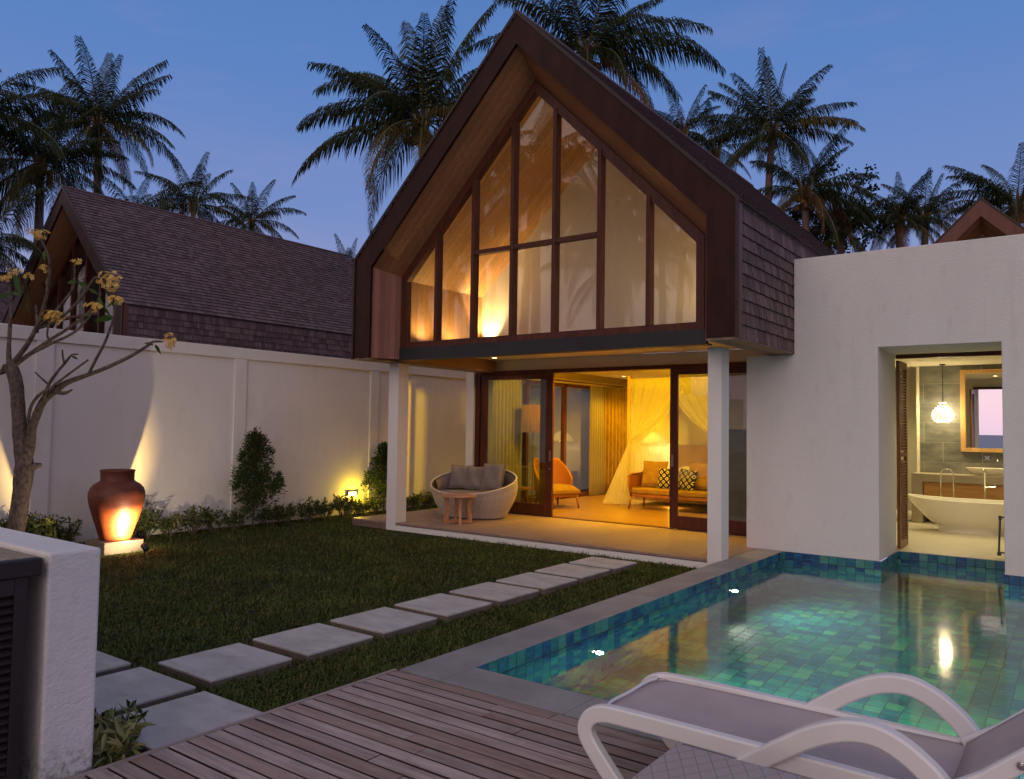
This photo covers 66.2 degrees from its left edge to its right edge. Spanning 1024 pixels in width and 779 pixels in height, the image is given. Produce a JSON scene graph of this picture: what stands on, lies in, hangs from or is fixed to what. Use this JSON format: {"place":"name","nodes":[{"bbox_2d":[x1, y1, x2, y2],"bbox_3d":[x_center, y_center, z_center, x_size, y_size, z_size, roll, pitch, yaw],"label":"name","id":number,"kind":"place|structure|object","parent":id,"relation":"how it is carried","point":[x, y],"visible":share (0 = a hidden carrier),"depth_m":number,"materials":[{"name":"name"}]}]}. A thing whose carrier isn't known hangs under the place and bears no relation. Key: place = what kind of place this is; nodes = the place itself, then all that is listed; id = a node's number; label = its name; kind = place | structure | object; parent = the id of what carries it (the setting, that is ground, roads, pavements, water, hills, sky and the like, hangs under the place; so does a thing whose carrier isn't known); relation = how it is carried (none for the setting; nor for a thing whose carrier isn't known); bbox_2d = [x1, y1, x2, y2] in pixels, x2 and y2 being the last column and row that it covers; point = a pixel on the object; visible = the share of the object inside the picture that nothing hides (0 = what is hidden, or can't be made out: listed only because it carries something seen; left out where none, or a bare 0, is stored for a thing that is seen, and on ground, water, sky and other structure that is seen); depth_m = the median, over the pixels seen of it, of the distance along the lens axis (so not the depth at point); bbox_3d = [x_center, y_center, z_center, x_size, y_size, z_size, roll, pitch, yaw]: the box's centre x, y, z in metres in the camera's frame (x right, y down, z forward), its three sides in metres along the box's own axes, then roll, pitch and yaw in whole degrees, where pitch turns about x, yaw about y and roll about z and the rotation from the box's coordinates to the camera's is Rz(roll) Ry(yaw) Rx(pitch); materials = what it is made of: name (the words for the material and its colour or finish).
{"place":"outdoors","nodes":[
{"label":"outdoors","id":0,"kind":"place"},
{"bbox_2d":[74,489,699,768],"bbox_3d":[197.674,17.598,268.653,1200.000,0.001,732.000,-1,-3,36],"label":"ground","id":1,"kind":"structure","parent":0,"point":[326,550],"depth_m":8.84,"materials":[{"name":"plant"}]},
{"bbox_2d":[0,272,20,322],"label":"villa","id":2,"kind":"object","parent":1,"relation":"on","point":[4,303],"visible":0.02,"depth_m":30.01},
{"bbox_2d":[0,511,37,532],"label":"plant","id":3,"kind":"object","parent":1,"relation":"on","point":[5,524],"visible":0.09,"depth_m":10.10,"materials":[{"name":"green plant"}]},
{"bbox_2d":[0,547,42,778],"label":"pump cabinet","id":4,"kind":"object","parent":1,"relation":"on","point":[17,569],"visible":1,"depth_m":3.38,"materials":[{"name":"black paint"}]},
{"bbox_2d":[0,184,55,317],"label":"palm tree","id":5,"kind":"object","parent":1,"relation":"on","point":[19,242],"visible":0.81,"depth_m":20.12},
{"bbox_2d":[0,67,84,205],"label":"palm tree","id":6,"kind":"object","parent":1,"relation":"on","point":[10,98],"visible":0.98,"depth_m":24.20,"materials":[{"name":"plant"}]},
{"bbox_2d":[26,512,67,538],"bbox_3d":[-6.269,1.876,10.352,0.647,0.517,0.576,0,-3,12],"label":"plant","id":7,"kind":"object","parent":1,"relation":"on","point":[40,528],"visible":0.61,"depth_m":10.34,"materials":[{"name":"green plant"}]},
{"bbox_2d":[0,527,100,778],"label":"wall","id":8,"kind":"structure","parent":1,"relation":"on","point":[58,698],"depth_m":3.56,"materials":[{"name":"paint"}]},
{"bbox_2d":[50,516,82,541],"bbox_3d":[-6.103,1.919,10.648,0.520,0.463,0.458,1,-3,-1],"label":"plant","id":9,"kind":"object","parent":1,"relation":"on","point":[67,535],"visible":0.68,"depth_m":10.61,"materials":[{"name":"green plant"}]},
{"bbox_2d":[0,81,136,256],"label":"palm tree","id":10,"kind":"object","parent":1,"relation":"on","point":[36,173],"visible":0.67,"depth_m":26.80,"materials":[{"name":"plant"}]},
{"bbox_2d":[0,227,176,531],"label":"frangipani tree","id":11,"kind":"object","parent":1,"relation":"on","point":[24,430],"visible":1,"depth_m":9.84,"materials":[{"name":"brown plant"}]},
{"bbox_2d":[10,35,185,194],"bbox_3d":[-15.654,-5.253,29.924,6.218,16.321,5.953,-1,-3,36],"label":"palm tree","id":12,"kind":"object","parent":1,"relation":"on","point":[119,119],"visible":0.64,"depth_m":29.72,"materials":[{"name":"plant"}]},
{"bbox_2d":[96,651,130,676],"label":"stepping stone","id":13,"kind":"object","parent":1,"relation":"on","point":[106,664],"visible":0.25,"depth_m":5.34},
{"bbox_2d":[86,537,142,555],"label":"plinth","id":14,"kind":"structure","parent":1,"relation":"on","point":[119,547],"depth_m":10.22,"materials":[{"name":"stone"}]},
{"bbox_2d":[87,469,145,540],"bbox_3d":[-5.247,1.524,10.419,0.694,0.920,0.694,-1,-3,36],"label":"clay jar","id":15,"kind":"object","parent":14,"relation":"on","point":[116,499],"visible":1,"depth_m":10.20,"materials":[{"name":"ceramic"}]},
{"bbox_2d":[94,699,147,747],"bbox_3d":[-2.073,1.756,4.032,0.329,0.279,0.343,0,-3,17],"label":"plant","id":16,"kind":"object","parent":1,"relation":"on","point":[143,714],"visible":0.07,"depth_m":4.08,"materials":[{"name":"green plant"}]},
{"bbox_2d":[91,701,155,769],"bbox_3d":[-1.958,1.716,3.804,0.390,0.411,0.391,-1,-3,36],"label":"plant","id":17,"kind":"object","parent":1,"relation":"on","point":[114,740],"visible":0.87,"depth_m":3.75,"materials":[{"name":"green plant"}]},
{"bbox_2d":[91,171,197,207],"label":"palm tree","id":18,"kind":"object","parent":1,"relation":"on","point":[152,198],"visible":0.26,"depth_m":43.82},
{"bbox_2d":[94,667,195,715],"bbox_3d":[-2.438,1.884,4.833,0.650,0.075,0.670,-1,-3,36],"label":"stepping stone","id":19,"kind":"object","parent":1,"relation":"on","point":[143,687],"visible":0.43,"depth_m":4.85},
{"bbox_2d":[133,499,166,538],"bbox_3d":[-5.437,1.907,11.511,0.610,0.592,0.604,-1,-3,36],"label":"plant","id":20,"kind":"object","parent":1,"relation":"on","point":[144,526],"visible":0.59,"depth_m":11.44,"materials":[{"name":"green plant"}]},
{"bbox_2d":[156,512,188,536],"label":"plant","id":21,"kind":"object","parent":1,"relation":"on","point":[168,524],"visible":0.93,"depth_m":11.74,"materials":[{"name":"green plant"}]},
{"bbox_2d":[2,185,352,358],"bbox_3d":[-8.447,-1.087,22.995,6.419,7.510,9.300,-1,-3,36],"label":"villa","id":22,"kind":"object","parent":1,"relation":"on","point":[186,278],"visible":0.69,"depth_m":20.44,"materials":[{"name":"tile"}]},
{"bbox_2d":[34,234,113,334],"bbox_3d":[-10.862,-2.344,19.775,5.160,3.760,0.140,-1,-3,36],"label":"gable window frame","id":23,"kind":"structure","parent":22,"relation":"in","point":[73,253],"depth_m":19.99,"materials":[{"name":"brown wood"}]},
{"bbox_2d":[114,691,262,752],"bbox_3d":[-1.816,1.871,4.370,0.680,0.075,0.660,-1,-3,36],"label":"stepping stone","id":24,"kind":"object","parent":1,"relation":"on","point":[178,719],"visible":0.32,"depth_m":4.40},
{"bbox_2d":[178,504,206,533],"bbox_3d":[-4.963,1.998,12.152,0.431,0.484,0.473,2,-3,-26],"label":"plant","id":25,"kind":"object","parent":1,"relation":"on","point":[194,520],"visible":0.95,"depth_m":12.10,"materials":[{"name":"green plant"}]},
{"bbox_2d":[133,150,252,230],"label":"palm tree","id":26,"kind":"object","parent":1,"relation":"on","point":[190,203],"visible":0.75,"depth_m":41.70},
{"bbox_2d":[200,506,230,531],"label":"plant","id":27,"kind":"object","parent":1,"relation":"on","point":[209,520],"visible":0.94,"depth_m":12.35,"materials":[{"name":"green plant"}]},
{"bbox_2d":[158,643,291,690],"bbox_3d":[-1.992,1.921,5.466,0.626,0.075,0.640,-1,-3,36],"label":"stepping stone","id":28,"kind":"object","parent":1,"relation":"on","point":[219,666],"visible":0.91,"depth_m":5.38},
{"bbox_2d":[221,506,252,528],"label":"plant","id":29,"kind":"object","parent":1,"relation":"on","point":[235,519],"visible":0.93,"depth_m":12.69,"materials":[{"name":"green plant"}]},
{"bbox_2d":[208,179,306,240],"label":"palm tree","id":30,"kind":"object","parent":1,"relation":"on","point":[252,218],"visible":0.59,"depth_m":45.79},
{"bbox_2d":[229,426,287,527],"bbox_3d":[-4.229,1.448,13.036,1.005,1.685,1.078,3,-3,-31],"label":"shrub","id":31,"kind":"object","parent":1,"relation":"on","point":[253,453],"visible":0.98,"depth_m":12.97,"materials":[{"name":"green plant"}]},
{"bbox_2d":[254,505,283,525],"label":"plant","id":32,"kind":"object","parent":1,"relation":"on","point":[276,516],"visible":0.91,"depth_m":13.21,"materials":[{"name":"green plant"}]},
{"bbox_2d":[272,501,298,522],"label":"plant","id":33,"kind":"object","parent":1,"relation":"on","point":[289,513],"visible":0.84,"depth_m":13.58,"materials":[{"name":"green plant"}]},
{"bbox_2d":[0,323,589,542],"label":"boundary wall","id":34,"kind":"structure","parent":1,"relation":"on","point":[176,424],"depth_m":12.86,"materials":[{"name":"paint"}]},
{"bbox_2d":[295,496,321,521],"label":"plant","id":35,"kind":"object","parent":1,"relation":"on","point":[310,510],"visible":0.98,"depth_m":13.86,"materials":[{"name":"green plant"}]},
{"bbox_2d":[253,623,372,662],"bbox_3d":[-1.539,1.957,6.081,0.651,0.075,0.640,-1,-3,36],"label":"stepping stone","id":36,"kind":"object","parent":1,"relation":"on","point":[310,642],"visible":0.94,"depth_m":5.98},
{"bbox_2d":[314,496,340,518],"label":"plant","id":37,"kind":"object","parent":1,"relation":"on","point":[324,509],"visible":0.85,"depth_m":14.24,"materials":[{"name":"green plant"}]},
{"bbox_2d":[333,494,359,516],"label":"plant","id":38,"kind":"object","parent":1,"relation":"on","point":[346,505],"visible":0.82,"depth_m":14.48,"materials":[{"name":"green plant"}]},
{"bbox_2d":[334,233,360,261],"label":"palm tree","id":39,"kind":"object","parent":1,"relation":"on","point":[351,258],"visible":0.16,"depth_m":47.48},
{"bbox_2d":[348,495,371,515],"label":"plant","id":40,"kind":"object","parent":1,"relation":"on","point":[361,507],"visible":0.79,"depth_m":14.87,"materials":[{"name":"green plant"}]},
{"bbox_2d":[352,520,385,528],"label":"patio side kerb","id":41,"kind":"structure","parent":1,"relation":"on","point":[369,524],"depth_m":13.27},
{"bbox_2d":[360,441,387,512],"bbox_3d":[-2.495,1.722,15.457,0.904,1.423,0.877,-1,-3,36],"label":"shrub","id":42,"kind":"object","parent":1,"relation":"on","point":[380,461],"visible":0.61,"depth_m":15.34,"materials":[{"name":"green plant"}]},
{"bbox_2d":[363,494,386,514],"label":"plant","id":43,"kind":"object","parent":1,"relation":"on","point":[377,503],"visible":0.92,"depth_m":15.13,"materials":[{"name":"green plant"}]},
{"bbox_2d":[330,607,436,639],"bbox_3d":[-1.091,1.994,6.700,0.636,0.075,0.640,-1,-3,36],"label":"stepping stone","id":44,"kind":"object","parent":1,"relation":"on","point":[386,621],"visible":0.85,"depth_m":6.61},
{"bbox_2d":[291,0,496,232],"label":"palm tree","id":45,"kind":"object","parent":1,"relation":"on","point":[394,126],"visible":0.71,"depth_m":21.56,"materials":[{"name":"plant"}]},
{"bbox_2d":[406,492,424,509],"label":"plant","id":46,"kind":"object","parent":1,"relation":"on","point":[416,500],"visible":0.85,"depth_m":16.11,"materials":[{"name":"green plant"}]},
{"bbox_2d":[419,490,434,507],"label":"plant","id":47,"kind":"object","parent":1,"relation":"on","point":[429,499],"visible":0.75,"depth_m":16.54,"materials":[{"name":"green plant"}]},
{"bbox_2d":[395,593,491,622],"bbox_3d":[-0.636,2.030,7.314,0.650,0.075,0.640,-1,-3,36],"label":"stepping stone","id":48,"kind":"object","parent":1,"relation":"on","point":[445,607],"visible":0.85,"depth_m":7.21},
{"bbox_2d":[449,582,538,606],"bbox_3d":[-0.177,2.066,7.925,0.653,0.075,0.640,-1,-3,36],"label":"stepping stone","id":49,"kind":"object","parent":1,"relation":"on","point":[499,594],"visible":0.88,"depth_m":7.83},
{"bbox_2d":[496,572,577,594],"bbox_3d":[0.271,2.102,8.525,0.642,0.075,0.640,-1,-3,36],"label":"stepping stone","id":50,"kind":"object","parent":1,"relation":"on","point":[544,584],"visible":0.86,"depth_m":8.42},
{"bbox_2d":[395,525,706,567],"bbox_3d":[0.239,2.235,11.347,5.740,0.088,0.045,-1,-3,36],"label":"patio edge band","id":51,"kind":"object","parent":1,"relation":"on","point":[629,556],"visible":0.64,"depth_m":11.03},
{"bbox_2d":[401,525,703,561],"bbox_3d":[0.648,2.293,12.562,6.500,0.099,2.400,-1,-3,36],"label":"patio base","id":52,"kind":"object","parent":1,"relation":"on","point":[560,544],"visible":0.14,"depth_m":11.05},
{"bbox_2d":[352,502,756,561],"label":"patio floor","id":53,"kind":"structure","parent":52,"relation":"on","point":[675,543],"depth_m":11.98,"materials":[{"name":"tile"}]},
{"bbox_2d":[439,493,476,524],"bbox_3d":[-0.898,1.981,13.034,0.630,0.464,0.630,-1,-3,36],"label":"round table","id":54,"kind":"object","parent":53,"relation":"on","point":[460,496],"visible":1,"depth_m":12.95,"materials":[{"name":"brown wood"}]},
{"bbox_2d":[430,470,517,518],"bbox_3d":[-0.687,1.821,13.983,1.732,0.840,1.150,-1,-3,36],"label":"wicker sofa","id":55,"kind":"object","parent":53,"relation":"on","point":[492,504],"visible":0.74,"depth_m":13.53,"materials":[{"name":"beige wicker"}]},
{"bbox_2d":[449,465,472,487],"bbox_3d":[-0.938,1.603,14.442,0.440,0.427,0.234,0,-3,21],"label":"cushion","id":56,"kind":"object","parent":55,"relation":"on","point":[458,477],"visible":0.87,"depth_m":14.38,"materials":[{"name":"beige fabric"}]},
{"bbox_2d":[465,466,482,488],"bbox_3d":[-0.636,1.602,14.229,0.439,0.418,0.233,-1,-3,36],"label":"cushion","id":57,"kind":"object","parent":55,"relation":"on","point":[474,477],"visible":0.78,"depth_m":14.17,"materials":[{"name":"beige fabric"}]},
{"bbox_2d":[480,463,505,489],"bbox_3d":[-0.339,1.559,13.958,0.505,0.486,0.246,-1,-3,36],"label":"cushion","id":58,"kind":"object","parent":55,"relation":"on","point":[492,476],"visible":0.95,"depth_m":13.86,"materials":[{"name":"beige fabric"}]},
{"bbox_2d":[535,563,609,583],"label":"stepping stone","id":59,"kind":"object","parent":1,"relation":"on","point":[580,573],"visible":0.91,"depth_m":9.05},
{"bbox_2d":[461,0,725,110],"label":"palm tree","id":60,"kind":"object","parent":1,"relation":"on","point":[609,49],"visible":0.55,"depth_m":22.66,"materials":[{"name":"plant"}]},
{"bbox_2d":[351,9,835,564],"bbox_3d":[2.674,-1.300,14.683,6.770,7.540,9.530,-1,-3,36],"label":"villa","id":61,"kind":"object","parent":1,"relation":"on","point":[561,215],"visible":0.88,"depth_m":12.27,"materials":[{"name":"wood"}]},
{"bbox_2d":[492,380,521,501],"bbox_3d":[-0.104,1.046,15.830,0.093,2.580,0.856,-1,-4,40],"label":"curtain","id":62,"kind":"object","parent":61,"relation":"hanging from","point":[506,430],"visible":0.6,"depth_m":15.84,"materials":[{"name":"white fabric"}]},
{"bbox_2d":[487,379,545,503],"bbox_3d":[0.021,1.005,14.721,1.495,2.576,0.044,-1,-3,36],"label":"sliding door","id":63,"kind":"structure","parent":61,"relation":"in","point":[543,381],"depth_m":14.30,"materials":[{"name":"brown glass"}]},
{"bbox_2d":[480,373,553,516],"bbox_3d":[0.060,1.000,14.601,1.660,2.576,0.072,-1,-3,36],"label":"sliding door","id":64,"kind":"structure","parent":61,"relation":"in","point":[546,509],"depth_m":14.25,"materials":[{"name":"brown wood"}]},
{"bbox_2d":[521,405,539,502],"bbox_3d":[0.417,1.337,15.771,0.488,2.050,0.488,-1,-3,36],"label":"floor lamp","id":65,"kind":"object","parent":61,"relation":"on","point":[530,418],"visible":0.66,"depth_m":15.60,"materials":[{"name":"fabric"}]},
{"bbox_2d":[400,81,705,347],"bbox_3d":[0.332,-2.580,11.268,5.160,3.760,0.140,-1,-3,36],"label":"gable window frame","id":66,"kind":"structure","parent":61,"relation":"in","point":[511,129],"depth_m":11.09,"materials":[{"name":"brown wood"}]},
{"bbox_2d":[533,458,579,508],"bbox_3d":[0.860,1.891,15.948,0.871,0.982,0.897,3,-3,-32],"label":"armchair","id":67,"kind":"object","parent":61,"relation":"on","point":[562,481],"visible":0.78,"depth_m":15.98,"materials":[{"name":"orange fabric"}]},
{"bbox_2d":[589,386,604,495],"bbox_3d":[2.037,1.219,18.753,0.084,2.580,0.610,-1,-4,41],"label":"curtain","id":68,"kind":"object","parent":61,"relation":"hanging from","point":[596,461],"visible":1,"depth_m":18.71,"materials":[{"name":"white fabric"}]},
{"bbox_2d":[604,387,626,493],"bbox_3d":[2.533,1.241,19.068,0.742,2.580,0.103,2,-3,-18],"label":"curtain","id":69,"kind":"object","parent":61,"relation":"hanging from","point":[615,422],"visible":0.71,"depth_m":19.06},
{"bbox_2d":[602,376,707,504],"bbox_3d":[3.972,1.103,16.768,3.160,2.720,2.650,-1,-3,36],"label":"canopy bed","id":70,"kind":"object","parent":61,"relation":"on","point":[648,419],"visible":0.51,"depth_m":16.47,"materials":[{"name":"fabric"}]},
{"bbox_2d":[628,472,706,508],"bbox_3d":[3.204,2.010,15.425,1.788,0.763,0.654,-1,-3,36],"label":"settee","id":71,"kind":"object","parent":61,"relation":"on","point":[636,488],"visible":0.5,"depth_m":15.43,"materials":[{"name":"brown wood"}]},
{"bbox_2d":[641,460,668,486],"bbox_3d":[2.876,1.702,15.830,0.547,0.523,0.251,-1,-3,36],"label":"cushion","id":72,"kind":"object","parent":71,"relation":"on","point":[650,477],"visible":0.84,"depth_m":15.78,"materials":[{"name":"orange fabric"}]},
{"bbox_2d":[657,468,678,488],"bbox_3d":[3.082,1.760,15.501,0.430,0.401,0.225,-1,-3,36],"label":"cushion","id":73,"kind":"object","parent":71,"relation":"on","point":[664,479],"visible":0.63,"depth_m":15.47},
{"bbox_2d":[678,468,697,490],"bbox_3d":[3.392,1.752,15.248,0.236,0.434,0.440,3,-3,-34],"label":"cushion","id":74,"kind":"object","parent":71,"relation":"on","point":[687,479],"visible":0.96,"depth_m":15.16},
{"bbox_2d":[689,462,706,489],"bbox_3d":[3.665,1.687,15.250,0.546,0.523,0.256,-1,-3,36],"label":"cushion","id":75,"kind":"object","parent":71,"relation":"on","point":[701,479],"visible":0.57,"depth_m":15.17,"materials":[{"name":"orange fabric"}]},
{"bbox_2d":[669,366,746,534],"bbox_3d":[3.218,0.938,12.296,1.600,2.576,0.049,-1,-3,36],"label":"sliding door","id":76,"kind":"structure","parent":61,"relation":"in","point":[675,521],"depth_m":12.67,"materials":[{"name":"brown wood"}]},
{"bbox_2d":[569,557,636,573],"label":"stepping stone","id":77,"kind":"object","parent":1,"relation":"on","point":[615,565],"visible":0.89,"depth_m":9.62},
{"bbox_2d":[399,548,808,778],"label":"pool coping","id":78,"kind":"object","parent":1,"relation":"on","point":[457,668],"visible":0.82,"depth_m":5.52,"materials":[{"name":"stone"}]},
{"bbox_2d":[654,84,731,155],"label":"palm tree","id":79,"kind":"object","parent":1,"relation":"on","point":[683,128],"visible":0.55,"depth_m":32.62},
{"bbox_2d":[688,101,776,178],"bbox_3d":[9.084,-4.726,35.632,4.672,16.563,4.437,3,-3,-34],"label":"palm tree","id":80,"kind":"object","parent":1,"relation":"on","point":[718,151],"visible":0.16,"depth_m":35.60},
{"bbox_2d":[691,47,865,200],"bbox_3d":[10.419,-5.118,30.976,6.664,16.949,6.261,-1,-3,36],"label":"palm tree","id":81,"kind":"object","parent":1,"relation":"on","point":[762,124],"visible":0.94,"depth_m":30.67,"materials":[{"name":"plant"}]},
{"bbox_2d":[748,124,879,246],"bbox_3d":[11.319,-3.145,29.852,5.040,12.922,5.167,-1,-3,36],"label":"palm tree","id":82,"kind":"object","parent":1,"relation":"on","point":[806,198],"visible":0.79,"depth_m":29.53,"materials":[{"name":"plant"}]},
{"bbox_2d":[784,161,900,252],"bbox_3d":[13.990,-3.009,32.824,4.437,13.018,4.461,-1,-3,36],"label":"leafy tree","id":83,"kind":"object","parent":1,"relation":"on","point":[863,183],"visible":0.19,"depth_m":32.40,"materials":[{"name":"green plant"}]},
{"bbox_2d":[787,182,903,254],"bbox_3d":[13.035,-2.376,30.829,4.217,11.529,4.258,-1,-3,36],"label":"palm tree","id":84,"kind":"object","parent":1,"relation":"on","point":[843,233],"visible":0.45,"depth_m":30.58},
{"bbox_2d":[747,234,1023,576],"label":"bathroom wing","id":85,"kind":"structure","parent":1,"relation":"on","point":[847,435],"depth_m":10.20,"materials":[{"name":"paint"}]},
{"bbox_2d":[896,361,907,548],"bbox_3d":[5.481,0.902,11.028,0.040,2.580,0.580,-1,-3,36],"label":"louvre door","id":86,"kind":"structure","parent":85,"relation":"in","point":[901,415],"depth_m":10.96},
{"bbox_2d":[931,364,954,422],"bbox_3d":[7.744,0.074,14.122,0.382,1.062,0.383,-1,-3,36],"label":"pendant lamp","id":87,"kind":"object","parent":85,"relation":"hanging from","point":[942,413],"visible":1,"depth_m":14.09,"materials":[{"name":"glass"}]},
{"bbox_2d":[940,468,954,497],"bbox_3d":[7.474,1.860,13.470,0.223,1.001,0.024,-1,-3,36],"label":"towel stand","id":88,"kind":"object","parent":85,"relation":"on","point":[941,483],"visible":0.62,"depth_m":13.52,"materials":[{"name":"silver metal"}]},
{"bbox_2d":[908,494,1003,535],"bbox_3d":[7.462,2.037,12.723,1.950,0.575,0.840,-1,-3,36],"label":"bathtub","id":89,"kind":"object","parent":85,"relation":"on","point":[969,516],"visible":0.82,"depth_m":12.54,"materials":[{"name":"ceramic"}]},
{"bbox_2d":[911,472,1003,522],"bbox_3d":[8.972,1.929,13.177,4.000,0.880,0.610,-1,-3,36],"label":"vanity","id":90,"kind":"object","parent":85,"relation":"on","point":[970,486],"visible":0.53,"depth_m":13.76,"materials":[{"name":"wood"}]},
{"bbox_2d":[965,467,1002,476],"bbox_3d":[8.546,1.430,13.489,1.340,0.130,0.440,-1,-3,36],"label":"wash basin","id":91,"kind":"object","parent":90,"relation":"on","point":[989,471],"visible":0.66,"depth_m":13.57,"materials":[{"name":"ceramic"}]},
{"bbox_2d":[960,369,1002,452],"bbox_3d":[9.124,0.365,13.511,2.460,1.480,0.058,-1,-3,36],"label":"mirror","id":92,"kind":"object","parent":85,"relation":"attached to","point":[981,417],"visible":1,"depth_m":14.04,"materials":[{"name":"silver wood"}]},
{"bbox_2d":[982,469,995,498],"bbox_3d":[7.869,1.823,12.949,0.166,1.036,0.266,-1,-3,36],"label":"bath tap","id":93,"kind":"object","parent":85,"relation":"on","point":[984,473],"visible":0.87,"depth_m":13.08,"materials":[{"name":"silver metal"}]},
{"bbox_2d":[997,516,1004,555],"bbox_3d":[6.352,1.888,10.122,0.176,0.510,0.047,0,-3,24],"label":"grab rail","id":94,"kind":"object","parent":85,"relation":"attached to","point":[999,553],"visible":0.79,"depth_m":10.13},
{"bbox_2d":[848,170,953,250],"bbox_3d":[15.108,-2.461,30.919,4.174,11.772,4.502,-1,-3,36],"label":"palm tree","id":95,"kind":"object","parent":1,"relation":"on","point":[898,229],"visible":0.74,"depth_m":30.54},
{"bbox_2d":[881,167,974,248],"bbox_3d":[17.295,-2.750,32.685,3.986,12.584,4.267,-1,-3,36],"label":"palm tree","id":96,"kind":"object","parent":1,"relation":"on","point":[936,212],"visible":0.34,"depth_m":32.66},
{"bbox_2d":[933,196,1023,243],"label":"villa","id":97,"kind":"object","parent":1,"relation":"on","point":[980,217],"visible":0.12,"depth_m":19.28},
{"bbox_2d":[934,142,1023,225],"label":"palm tree","id":98,"kind":"object","parent":1,"relation":"on","point":[1014,207],"visible":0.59,"depth_m":26.86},
{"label":"deck base","id":99,"kind":"structure","parent":1,"relation":"on","visible":0},
{"bbox_2d":[75,671,669,778],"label":"deck","id":100,"kind":"structure","parent":99,"relation":"on","point":[397,725],"depth_m":3.95,"materials":[{"name":"wood"}]},
{"bbox_2d":[66,668,396,778],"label":"deck edge trim","id":101,"kind":"structure","parent":100,"relation":"attached to","point":[149,752],"depth_m":4.11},
{"bbox_2d":[631,744,807,778],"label":"side table","id":102,"kind":"object","parent":100,"relation":"on","point":[678,761],"visible":1,"depth_m":2.69,"materials":[{"name":"plastic"}]},
{"bbox_2d":[578,672,1023,778],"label":"sun lounger","id":103,"kind":"object","parent":100,"relation":"on","point":[822,736],"visible":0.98,"depth_m":3.26,"materials":[{"name":"white plastic"}]},
{"bbox_2d":[0,0,1023,561],"label":"sky","id":104,"kind":"structure","parent":0,"point":[935,84],"materials":[{"name":"blue"}]},
{"bbox_2d":[476,551,1023,675],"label":"pool basin","id":105,"kind":"object","parent":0,"point":[516,662],"visible":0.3,"depth_m":8.34,"materials":[{"name":"tile"}]},
{"bbox_2d":[510,562,1023,778],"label":"pool water","id":106,"kind":"structure","parent":0,"point":[803,633],"depth_m":6.52,"materials":[{"name":"teal liquid"}]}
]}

